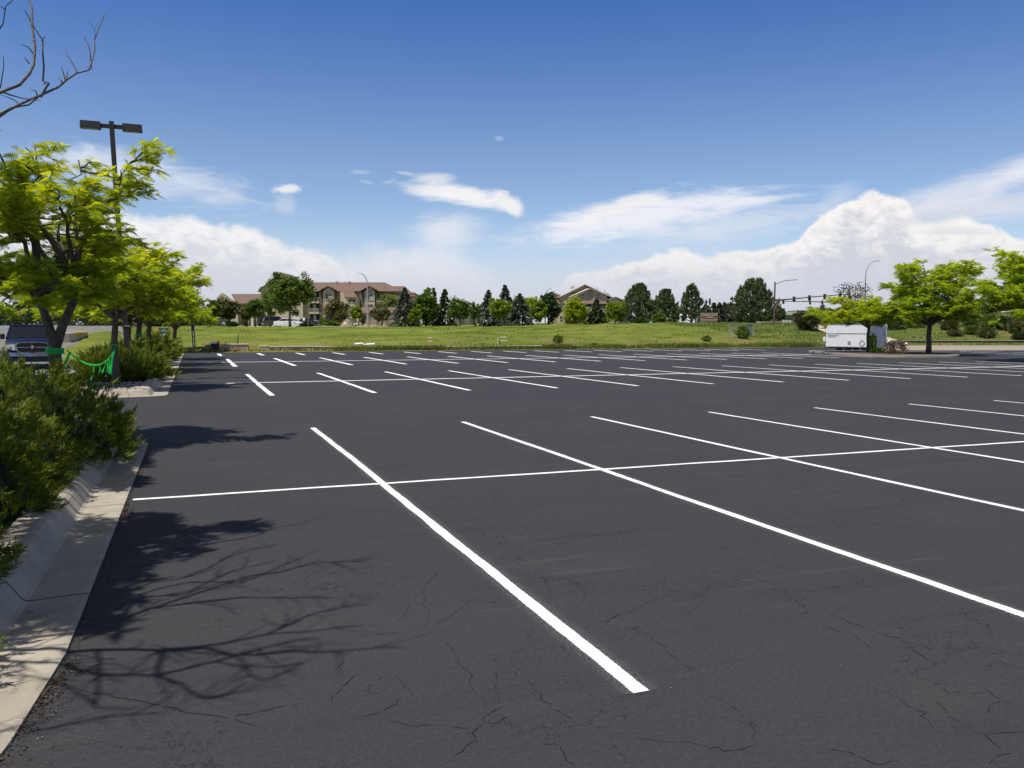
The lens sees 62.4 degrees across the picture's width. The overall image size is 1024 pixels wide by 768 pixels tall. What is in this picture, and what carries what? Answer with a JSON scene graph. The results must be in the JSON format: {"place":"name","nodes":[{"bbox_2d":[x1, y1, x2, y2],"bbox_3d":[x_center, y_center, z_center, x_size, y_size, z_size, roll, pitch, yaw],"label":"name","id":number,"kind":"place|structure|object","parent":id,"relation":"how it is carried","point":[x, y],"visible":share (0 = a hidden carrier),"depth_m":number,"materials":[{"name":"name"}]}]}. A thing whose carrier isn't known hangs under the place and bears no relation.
{"place":"outdoors","nodes":[
{"label":"outdoors","id":0,"kind":"place"},
{"bbox_2d":[0,325,123,380],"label":"drive","id":1,"kind":"structure","parent":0,"point":[40,365],"depth_m":63.58,"materials":[{"name":"grey concrete"}]},
{"bbox_2d":[0,325,47,363],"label":"pickup truck","id":2,"kind":"object","parent":1,"relation":"on","point":[29,343],"visible":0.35,"depth_m":35.95,"materials":[{"name":"blue paint"}]},
{"bbox_2d":[63,332,87,341],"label":"concrete walk","id":3,"kind":"structure","parent":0,"point":[71,337],"depth_m":55.56,"materials":[{"name":"grey concrete"}]},
{"bbox_2d":[249,326,386,326],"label":"apron","id":4,"kind":"object","parent":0,"point":[341,326],"visible":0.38,"depth_m":142.71,"materials":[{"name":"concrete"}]},
{"bbox_2d":[262,316,281,325],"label":"parked suv","id":5,"kind":"object","parent":4,"relation":"on","point":[272,320],"visible":0.45,"depth_m":150.44,"materials":[{"name":"grey paint"}]},
{"bbox_2d":[299,318,319,325],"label":"parked car","id":6,"kind":"object","parent":4,"relation":"on","point":[310,320],"visible":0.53,"depth_m":163.80,"materials":[{"name":"black paint"}]},
{"bbox_2d":[322,320,341,325],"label":"bush","id":7,"kind":"object","parent":4,"relation":"on","point":[330,323],"visible":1,"depth_m":148.86,"materials":[{"name":"green plant"}]},
{"bbox_2d":[359,307,400,325],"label":"garage block","id":8,"kind":"structure","parent":4,"relation":"on","point":[373,322],"depth_m":169.55,"materials":[{"name":"brown paint"}]},
{"bbox_2d":[369,304,391,325],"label":"tree","id":9,"kind":"object","parent":4,"relation":"on","point":[376,312],"visible":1,"depth_m":158.59,"materials":[{"name":"green plant"}]},
{"bbox_2d":[0,347,1023,767],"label":"parking lot","id":10,"kind":"structure","parent":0,"point":[436,559],"depth_m":6.19,"materials":[{"name":"grey asphalt"}]},
{"bbox_2d":[0,455,146,766],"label":"seam dirt","id":11,"kind":"structure","parent":10,"relation":"on","point":[56,678],"depth_m":4.16,"materials":[{"name":"brown soil"}]},
{"bbox_2d":[0,354,183,756],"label":"curb","id":12,"kind":"object","parent":10,"relation":"on","point":[51,581],"visible":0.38,"depth_m":5.96,"materials":[{"name":"concrete"}]},
{"bbox_2d":[75,375,145,389],"bbox_3d":[-18.393,-0.997,40.967,2.880,0.001,40.800,-1,4,-21],"label":"planter bed","id":13,"kind":"object","parent":12,"relation":"on","point":[119,385],"visible":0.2,"depth_m":26.70,"materials":[{"name":"grey stone"}]},
{"bbox_2d":[0,130,180,381],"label":"locust tree","id":14,"kind":"object","parent":13,"relation":"in","point":[29,278],"visible":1,"depth_m":12.12,"materials":[{"name":"green plant"}]},
{"bbox_2d":[46,344,118,379],"bbox_3d":[-9.202,-0.466,18.765,0.326,0.930,13.237,-1,4,-21],"label":"ribbon bunting","id":15,"kind":"object","parent":14,"relation":"attached to","point":[54,350],"visible":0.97,"depth_m":14.81},
{"bbox_2d":[68,341,123,369],"bbox_3d":[-15.868,-0.988,33.248,2.810,1.519,3.808,-1,4,-21],"label":"juniper shrub","id":16,"kind":"object","parent":13,"relation":"on","point":[97,348],"visible":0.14,"depth_m":32.31,"materials":[{"name":"green plant"}]},
{"bbox_2d":[80,120,142,358],"bbox_3d":[-13.089,-4.374,27.921,1.840,8.425,0.420,-1,4,-21],"label":"lamp post","id":17,"kind":"object","parent":13,"relation":"on","point":[111,126],"visible":0.52,"depth_m":27.68,"materials":[{"name":"brown metal"}]},
{"bbox_2d":[9,235,213,384],"bbox_3d":[-11.623,-2.083,24.661,5.743,4.569,5.641,-1,4,-21],"label":"locust tree","id":18,"kind":"object","parent":13,"relation":"on","point":[149,289],"visible":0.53,"depth_m":24.41,"materials":[{"name":"green plant"}]},
{"bbox_2d":[85,381,143,389],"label":"river rocks","id":19,"kind":"object","parent":13,"relation":"on","point":[126,385],"visible":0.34,"depth_m":24.27,"materials":[{"name":"stone"}]},
{"bbox_2d":[73,342,181,382],"bbox_3d":[-13.002,-0.736,28.429,3.628,1.440,6.251,-1,4,-21],"label":"juniper shrub","id":20,"kind":"object","parent":13,"relation":"on","point":[139,365],"visible":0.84,"depth_m":27.36,"materials":[{"name":"green plant"}]},
{"bbox_2d":[102,337,171,361],"bbox_3d":[-16.991,-1.378,37.945,3.268,1.760,5.174,-1,4,-21],"label":"juniper shrub","id":21,"kind":"object","parent":13,"relation":"on","point":[140,344],"visible":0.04,"depth_m":37.45,"materials":[{"name":"green plant"}]},
{"bbox_2d":[81,266,213,341],"bbox_3d":[-18.026,-3.518,41.155,6.779,5.319,6.228,-1,4,-21],"label":"locust tree","id":22,"kind":"object","parent":13,"relation":"on","point":[201,314],"visible":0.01,"depth_m":41.08,"materials":[{"name":"green plant"}]},
{"bbox_2d":[131,337,182,359],"bbox_3d":[-19.718,-1.864,46.285,3.272,1.516,7.250,-1,4,-21],"label":"juniper shrub","id":23,"kind":"object","parent":13,"relation":"on","point":[174,353],"visible":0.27,"depth_m":46.11,"materials":[{"name":"green plant"}]},
{"bbox_2d":[131,328,185,352],"bbox_3d":[-23.050,-2.606,54.831,3.744,2.151,7.787,-1,4,-21],"label":"juniper shrub","id":24,"kind":"object","parent":13,"relation":"on","point":[173,340],"visible":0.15,"depth_m":54.17,"materials":[{"name":"green plant"}]},
{"bbox_2d":[30,262,206,346],"bbox_3d":[-15.949,-2.986,34.499,6.704,5.108,6.195,-1,4,-21],"label":"locust tree","id":25,"kind":"object","parent":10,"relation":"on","point":[93,311],"visible":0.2,"depth_m":33.65,"materials":[{"name":"green plant"}]},
{"bbox_2d":[76,263,209,339],"bbox_3d":[-21.183,-4.087,48.086,7.317,5.563,6.292,-3,5,-38],"label":"locust tree","id":26,"kind":"object","parent":10,"relation":"on","point":[149,325],"visible":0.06,"depth_m":48.58,"materials":[{"name":"green plant"}]},
{"bbox_2d":[37,444,975,762],"bbox_3d":[2.008,1.153,9.134,11.449,0.010,12.412,-1,4,-21],"label":"grit","id":27,"kind":"object","parent":10,"relation":"on","point":[91,616],"visible":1,"depth_m":4.37,"materials":[{"name":"grey gravel"}]},
{"bbox_2d":[823,324,886,349],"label":"cargo trailer","id":28,"kind":"object","parent":10,"relation":"on","point":[840,337],"visible":0.79,"depth_m":69.78,"materials":[{"name":"metal"}]},
{"bbox_2d":[809,350,958,357],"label":"kerbed island","id":29,"kind":"structure","parent":10,"relation":"on","point":[879,354],"depth_m":57.03,"materials":[{"name":"concrete"}]},
{"bbox_2d":[802,294,895,351],"bbox_3d":[24.428,-4.297,61.034,6.573,4.280,7.302,-4,5,-45],"label":"locust tree","id":30,"kind":"object","parent":29,"relation":"on","point":[851,311],"visible":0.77,"depth_m":60.05,"materials":[{"name":"green plant"}]},
{"bbox_2d":[869,331,877,351],"bbox_3d":[25.973,-3.072,60.929,0.710,1.569,0.690,2,4,26],"label":"bush","id":31,"kind":"object","parent":29,"relation":"on","point":[873,338],"visible":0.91,"depth_m":60.85,"materials":[{"name":"green plant"}]},
{"bbox_2d":[879,338,907,353],"bbox_3d":[25.582,-2.485,56.349,1.786,1.175,1.733,-1,4,-21],"label":"bush","id":32,"kind":"object","parent":29,"relation":"on","point":[892,345],"visible":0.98,"depth_m":56.30,"materials":[{"name":"brown plant"}]},
{"bbox_2d":[857,258,1002,352],"bbox_3d":[28.087,-5.294,56.990,8.273,6.792,8.515,0,4,7],"label":"locust tree","id":33,"kind":"object","parent":29,"relation":"on","point":[930,311],"visible":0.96,"depth_m":56.07,"materials":[{"name":"green plant"}]},
{"bbox_2d":[957,246,1023,318],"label":"locust tree","id":34,"kind":"object","parent":10,"relation":"on","point":[1008,295],"visible":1,"depth_m":45.79,"materials":[{"name":"green plant"}]},
{"bbox_2d":[0,310,1023,361],"bbox_3d":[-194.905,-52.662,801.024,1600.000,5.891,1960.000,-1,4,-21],"label":"ground","id":35,"kind":"structure","parent":0,"point":[93,338],"depth_m":88.15,"materials":[{"name":"green plant"}]},
{"bbox_2d":[6,301,37,324],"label":"tree","id":36,"kind":"object","parent":35,"relation":"on","point":[19,306],"visible":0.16,"depth_m":120.84,"materials":[{"name":"green plant"}]},
{"bbox_2d":[0,310,144,326],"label":"bush","id":37,"kind":"object","parent":35,"relation":"on","point":[27,320],"visible":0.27,"depth_m":114.52,"materials":[{"name":"green plant"}]},
{"bbox_2d":[142,319,221,326],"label":"bush","id":38,"kind":"object","parent":35,"relation":"on","point":[189,324],"visible":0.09,"depth_m":126.93,"materials":[{"name":"green plant"}]},
{"bbox_2d":[154,287,219,337],"bbox_3d":[-25.938,-4.913,64.227,7.355,5.177,7.239,-1,4,-21],"label":"locust tree","id":39,"kind":"object","parent":35,"relation":"on","point":[209,319],"visible":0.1,"depth_m":64.32,"materials":[{"name":"green plant"}]},
{"bbox_2d":[206,300,223,325],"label":"tree","id":40,"kind":"object","parent":35,"relation":"on","point":[217,311],"visible":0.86,"depth_m":130.03,"materials":[{"name":"green plant"}]},
{"bbox_2d":[217,296,241,321],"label":"tree","id":41,"kind":"object","parent":35,"relation":"on","point":[230,312],"visible":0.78,"depth_m":136.42,"materials":[{"name":"green plant"}]},
{"bbox_2d":[200,307,262,325],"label":"garage block","id":42,"kind":"structure","parent":35,"relation":"on","point":[251,322],"depth_m":164.80,"materials":[{"name":"brown"}]},
{"bbox_2d":[219,344,248,350],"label":"garden wall","id":43,"kind":"structure","parent":35,"relation":"on","point":[241,346],"depth_m":65.99,"materials":[{"name":"stone"}]},
{"bbox_2d":[239,306,250,325],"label":"tree","id":44,"kind":"object","parent":35,"relation":"on","point":[243,316],"visible":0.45,"depth_m":139.22,"materials":[{"name":"green plant"}]},
{"bbox_2d":[243,298,265,326],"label":"tree","id":45,"kind":"object","parent":35,"relation":"on","point":[253,305],"visible":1,"depth_m":132.93,"materials":[{"name":"green plant"}]},
{"bbox_2d":[261,291,277,325],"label":"tree","id":46,"kind":"object","parent":35,"relation":"on","point":[268,310],"visible":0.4,"depth_m":145.00,"materials":[{"name":"green plant"}]},
{"bbox_2d":[273,318,301,326],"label":"parked car","id":47,"kind":"object","parent":35,"relation":"on","point":[284,322],"visible":0.69,"depth_m":135.83,"materials":[{"name":"white paint"}]},
{"bbox_2d":[259,271,317,326],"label":"tree","id":48,"kind":"object","parent":35,"relation":"on","point":[287,292],"visible":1,"depth_m":120.65,"materials":[{"name":"green plant"}]},
{"bbox_2d":[270,346,313,350],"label":"garden wall","id":49,"kind":"structure","parent":35,"relation":"on","point":[292,347],"depth_m":67.33,"materials":[{"name":"stone"}]},
{"bbox_2d":[217,272,418,325],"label":"apartment building","id":50,"kind":"structure","parent":35,"relation":"on","point":[352,294],"depth_m":198.21,"materials":[{"name":"beige paint"}]},
{"bbox_2d":[321,298,351,325],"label":"tree","id":51,"kind":"object","parent":35,"relation":"on","point":[335,309],"visible":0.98,"depth_m":156.04,"materials":[{"name":"green plant"}]},
{"bbox_2d":[349,305,362,326],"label":"tree","id":52,"kind":"object","parent":35,"relation":"on","point":[356,312],"visible":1,"depth_m":133.14,"materials":[{"name":"green plant"}]},
{"bbox_2d":[376,292,399,306],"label":"tree","id":53,"kind":"object","parent":35,"relation":"on","point":[389,300],"visible":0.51,"depth_m":181.83,"materials":[{"name":"green plant"}]},
{"bbox_2d":[384,287,422,326],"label":"spruce tree","id":54,"kind":"object","parent":35,"relation":"on","point":[400,311],"visible":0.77,"depth_m":130.07,"materials":[{"name":"green plant"}]},
{"bbox_2d":[408,304,422,326],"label":"tree","id":55,"kind":"object","parent":35,"relation":"on","point":[414,316],"visible":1,"depth_m":127.13,"materials":[{"name":"green plant"}]},
{"bbox_2d":[413,287,440,326],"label":"tree","id":56,"kind":"object","parent":35,"relation":"on","point":[428,307],"visible":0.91,"depth_m":131.27,"materials":[{"name":"green plant"}]},
{"bbox_2d":[431,289,457,325],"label":"spruce tree","id":57,"kind":"object","parent":35,"relation":"on","point":[444,305],"visible":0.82,"depth_m":135.08,"materials":[{"name":"green plant"}]},
{"bbox_2d":[445,295,472,325],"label":"tree","id":58,"kind":"object","parent":35,"relation":"on","point":[460,309],"visible":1,"depth_m":129.67,"materials":[{"name":"green plant"}]},
{"bbox_2d":[454,312,482,324],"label":"garage block","id":59,"kind":"structure","parent":35,"relation":"on","point":[468,321],"depth_m":171.50,"materials":[{"name":"brown paint"}]},
{"bbox_2d":[470,301,480,322],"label":"tree","id":60,"kind":"object","parent":35,"relation":"on","point":[474,311],"visible":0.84,"depth_m":161.12,"materials":[{"name":"green plant"}]},
{"bbox_2d":[469,289,504,326],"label":"spruce tree","id":61,"kind":"object","parent":35,"relation":"on","point":[493,320],"visible":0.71,"depth_m":132.84,"materials":[{"name":"green plant"}]},
{"bbox_2d":[487,298,512,326],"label":"tree","id":62,"kind":"object","parent":35,"relation":"on","point":[499,308],"visible":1,"depth_m":123.21,"materials":[{"name":"green plant"}]},
{"bbox_2d":[183,341,822,351],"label":"weeds","id":63,"kind":"object","parent":35,"relation":"on","point":[543,346],"visible":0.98,"depth_m":74.10,"materials":[{"name":"green plant"}]},
{"bbox_2d":[499,285,518,325],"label":"spruce tree","id":64,"kind":"object","parent":35,"relation":"on","point":[505,292],"visible":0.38,"depth_m":139.19,"materials":[{"name":"green plant"}]},
{"bbox_2d":[503,293,533,325],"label":"spruce tree","id":65,"kind":"object","parent":35,"relation":"on","point":[520,301],"visible":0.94,"depth_m":135.14,"materials":[{"name":"green plant"}]},
{"bbox_2d":[525,296,537,316],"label":"tree","id":66,"kind":"object","parent":35,"relation":"on","point":[530,301],"visible":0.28,"depth_m":170.77,"materials":[{"name":"green plant"}]},
{"bbox_2d":[529,300,547,324],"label":"tree","id":67,"kind":"object","parent":35,"relation":"on","point":[542,311],"visible":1,"depth_m":137.19,"materials":[{"name":"green plant"}]},
{"bbox_2d":[538,291,563,324],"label":"tree","id":68,"kind":"object","parent":35,"relation":"on","point":[548,299],"visible":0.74,"depth_m":141.01,"materials":[{"name":"green plant"}]},
{"bbox_2d":[561,296,589,324],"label":"tree","id":69,"kind":"object","parent":35,"relation":"on","point":[576,309],"visible":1,"depth_m":124.82,"materials":[{"name":"green plant"}]},
{"bbox_2d":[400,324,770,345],"bbox_3d":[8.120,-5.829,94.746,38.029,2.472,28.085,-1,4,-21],"label":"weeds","id":70,"kind":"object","parent":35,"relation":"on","point":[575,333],"visible":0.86,"depth_m":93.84,"materials":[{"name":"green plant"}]},
{"bbox_2d":[549,284,627,322],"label":"apartment building","id":71,"kind":"structure","parent":35,"relation":"on","point":[587,295],"depth_m":191.71,"materials":[{"name":"brown paint"}]},
{"bbox_2d":[583,298,607,323],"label":"spruce tree","id":72,"kind":"object","parent":35,"relation":"on","point":[596,306],"visible":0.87,"depth_m":126.96,"materials":[{"name":"green plant"}]},
{"bbox_2d":[605,301,626,323],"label":"tree","id":73,"kind":"object","parent":35,"relation":"on","point":[614,311],"visible":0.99,"depth_m":123.04,"materials":[{"name":"green plant"}]},
{"bbox_2d":[628,317,650,322],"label":"bush","id":74,"kind":"object","parent":35,"relation":"on","point":[639,320],"visible":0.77,"depth_m":128.82,"materials":[{"name":"green plant"}]},
{"bbox_2d":[622,282,662,321],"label":"pine tree","id":75,"kind":"object","parent":35,"relation":"on","point":[638,295],"visible":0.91,"depth_m":135.84,"materials":[{"name":"green plant"}]},
{"bbox_2d":[651,313,666,322],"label":"bush","id":76,"kind":"object","parent":35,"relation":"on","point":[658,317],"visible":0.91,"depth_m":125.00,"materials":[{"name":"green plant"}]},
{"bbox_2d":[652,288,679,321],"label":"pine tree","id":77,"kind":"object","parent":35,"relation":"on","point":[665,302],"visible":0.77,"depth_m":140.37,"materials":[{"name":"green plant"}]},
{"bbox_2d":[676,283,707,322],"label":"pine tree","id":78,"kind":"object","parent":35,"relation":"on","point":[688,300],"visible":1,"depth_m":138.70,"materials":[{"name":"green plant"}]},
{"bbox_2d":[700,313,717,322],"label":"church sign","id":79,"kind":"object","parent":35,"relation":"on","point":[708,317],"visible":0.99,"depth_m":127.42,"materials":[{"name":"brick"}]},
{"bbox_2d":[715,302,727,321],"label":"spruce tree","id":80,"kind":"object","parent":35,"relation":"on","point":[720,310],"visible":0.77,"depth_m":151.07,"materials":[{"name":"green plant"}]},
{"bbox_2d":[725,302,734,321],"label":"spruce tree","id":81,"kind":"object","parent":35,"relation":"on","point":[727,312],"visible":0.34,"depth_m":153.18,"materials":[{"name":"green plant"}]},
{"bbox_2d":[734,325,750,338],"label":"bush","id":82,"kind":"object","parent":35,"relation":"on","point":[744,330],"visible":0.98,"depth_m":90.68,"materials":[{"name":"green plant"}]},
{"bbox_2d":[726,277,783,322],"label":"pine tree","id":83,"kind":"object","parent":35,"relation":"on","point":[760,300],"visible":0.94,"depth_m":133.89,"materials":[{"name":"green plant"}]},
{"bbox_2d":[791,309,822,330],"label":"bush","id":84,"kind":"object","parent":35,"relation":"on","point":[801,323],"visible":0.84,"depth_m":108.89,"materials":[{"name":"green plant"}]},
{"bbox_2d":[773,279,846,322],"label":"traffic signal","id":85,"kind":"object","parent":35,"relation":"on","point":[809,297],"visible":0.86,"depth_m":127.51,"materials":[{"name":"metal"}]},
{"bbox_2d":[780,285,849,320],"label":"traffic signal","id":86,"kind":"object","parent":35,"relation":"on","point":[783,301],"visible":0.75,"depth_m":164.23,"materials":[{"name":"black plastic"}]},
{"bbox_2d":[649,310,1022,346],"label":"grass","id":87,"kind":"structure","parent":35,"relation":"on","point":[769,329],"depth_m":105.14,"materials":[{"name":"green plant"}]},
{"bbox_2d":[833,281,872,323],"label":"tree","id":88,"kind":"object","parent":35,"relation":"on","point":[857,296],"visible":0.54,"depth_m":107.52,"materials":[{"name":"grey plant"}]},
{"bbox_2d":[883,318,906,329],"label":"bush","id":89,"kind":"object","parent":35,"relation":"on","point":[896,325],"visible":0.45,"depth_m":110.55,"materials":[{"name":"green plant"}]},
{"bbox_2d":[939,320,961,329],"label":"bush","id":90,"kind":"object","parent":35,"relation":"on","point":[948,325],"visible":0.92,"depth_m":107.70,"materials":[{"name":"green plant"}]},
{"bbox_2d":[946,329,965,336],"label":"bush","id":91,"kind":"object","parent":35,"relation":"on","point":[954,332],"visible":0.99,"depth_m":102.23,"materials":[{"name":"green plant"}]},
{"bbox_2d":[890,340,1023,342],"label":"retaining edge","id":92,"kind":"object","parent":35,"relation":"on","point":[969,341],"visible":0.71,"depth_m":95.88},
{"bbox_2d":[963,324,979,334],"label":"bush","id":93,"kind":"object","parent":35,"relation":"on","point":[969,329],"visible":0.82,"depth_m":103.48,"materials":[{"name":"green plant"}]},
{"bbox_2d":[974,326,997,337],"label":"bush","id":94,"kind":"object","parent":35,"relation":"on","point":[987,332],"visible":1,"depth_m":100.39,"materials":[{"name":"green plant"}]},
{"bbox_2d":[977,314,996,326],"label":"bush","id":95,"kind":"object","parent":35,"relation":"on","point":[993,317],"visible":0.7,"depth_m":107.16,"materials":[{"name":"green plant"}]},
{"bbox_2d":[994,314,1014,329],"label":"bush","id":96,"kind":"object","parent":35,"relation":"on","point":[1004,321],"visible":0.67,"depth_m":105.13,"materials":[{"name":"green plant"}]},
{"bbox_2d":[1006,319,1023,332],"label":"bush","id":97,"kind":"object","parent":35,"relation":"on","point":[1013,326],"visible":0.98,"depth_m":103.04,"materials":[{"name":"green plant"}]},
{"bbox_2d":[1010,331,1023,339],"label":"bush","id":98,"kind":"object","parent":35,"relation":"on","point":[1017,336],"visible":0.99,"depth_m":97.86,"materials":[{"name":"green plant"}]},
{"bbox_2d":[0,0,1023,324],"label":"sky","id":99,"kind":"structure","parent":0,"point":[467,149],"materials":[{"name":"blue"}]},
{"bbox_2d":[885,345,1023,349],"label":"lane","id":100,"kind":"structure","parent":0,"point":[968,347],"depth_m":81.98,"materials":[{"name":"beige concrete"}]},
{"label":"planter bed","id":101,"kind":"structure","parent":0,"visible":0},
{"bbox_2d":[0,486,27,651],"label":"juniper shrub","id":102,"kind":"object","parent":101,"relation":"on","point":[11,555],"visible":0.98,"depth_m":5.50,"materials":[{"name":"green plant"}]},
{"bbox_2d":[0,0,104,117],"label":"bare locust tree","id":103,"kind":"object","parent":101,"relation":"on","point":[19,84],"visible":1,"depth_m":6.07,"materials":[{"name":"brown bark"}]},
{"bbox_2d":[0,346,108,528],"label":"juniper shrub","id":104,"kind":"object","parent":101,"relation":"on","point":[33,474],"visible":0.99,"depth_m":8.02,"materials":[{"name":"green plant"}]},
{"bbox_2d":[0,343,146,466],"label":"juniper shrub","id":105,"kind":"object","parent":101,"relation":"on","point":[98,423],"visible":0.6,"depth_m":10.62,"materials":[{"name":"green plant"}]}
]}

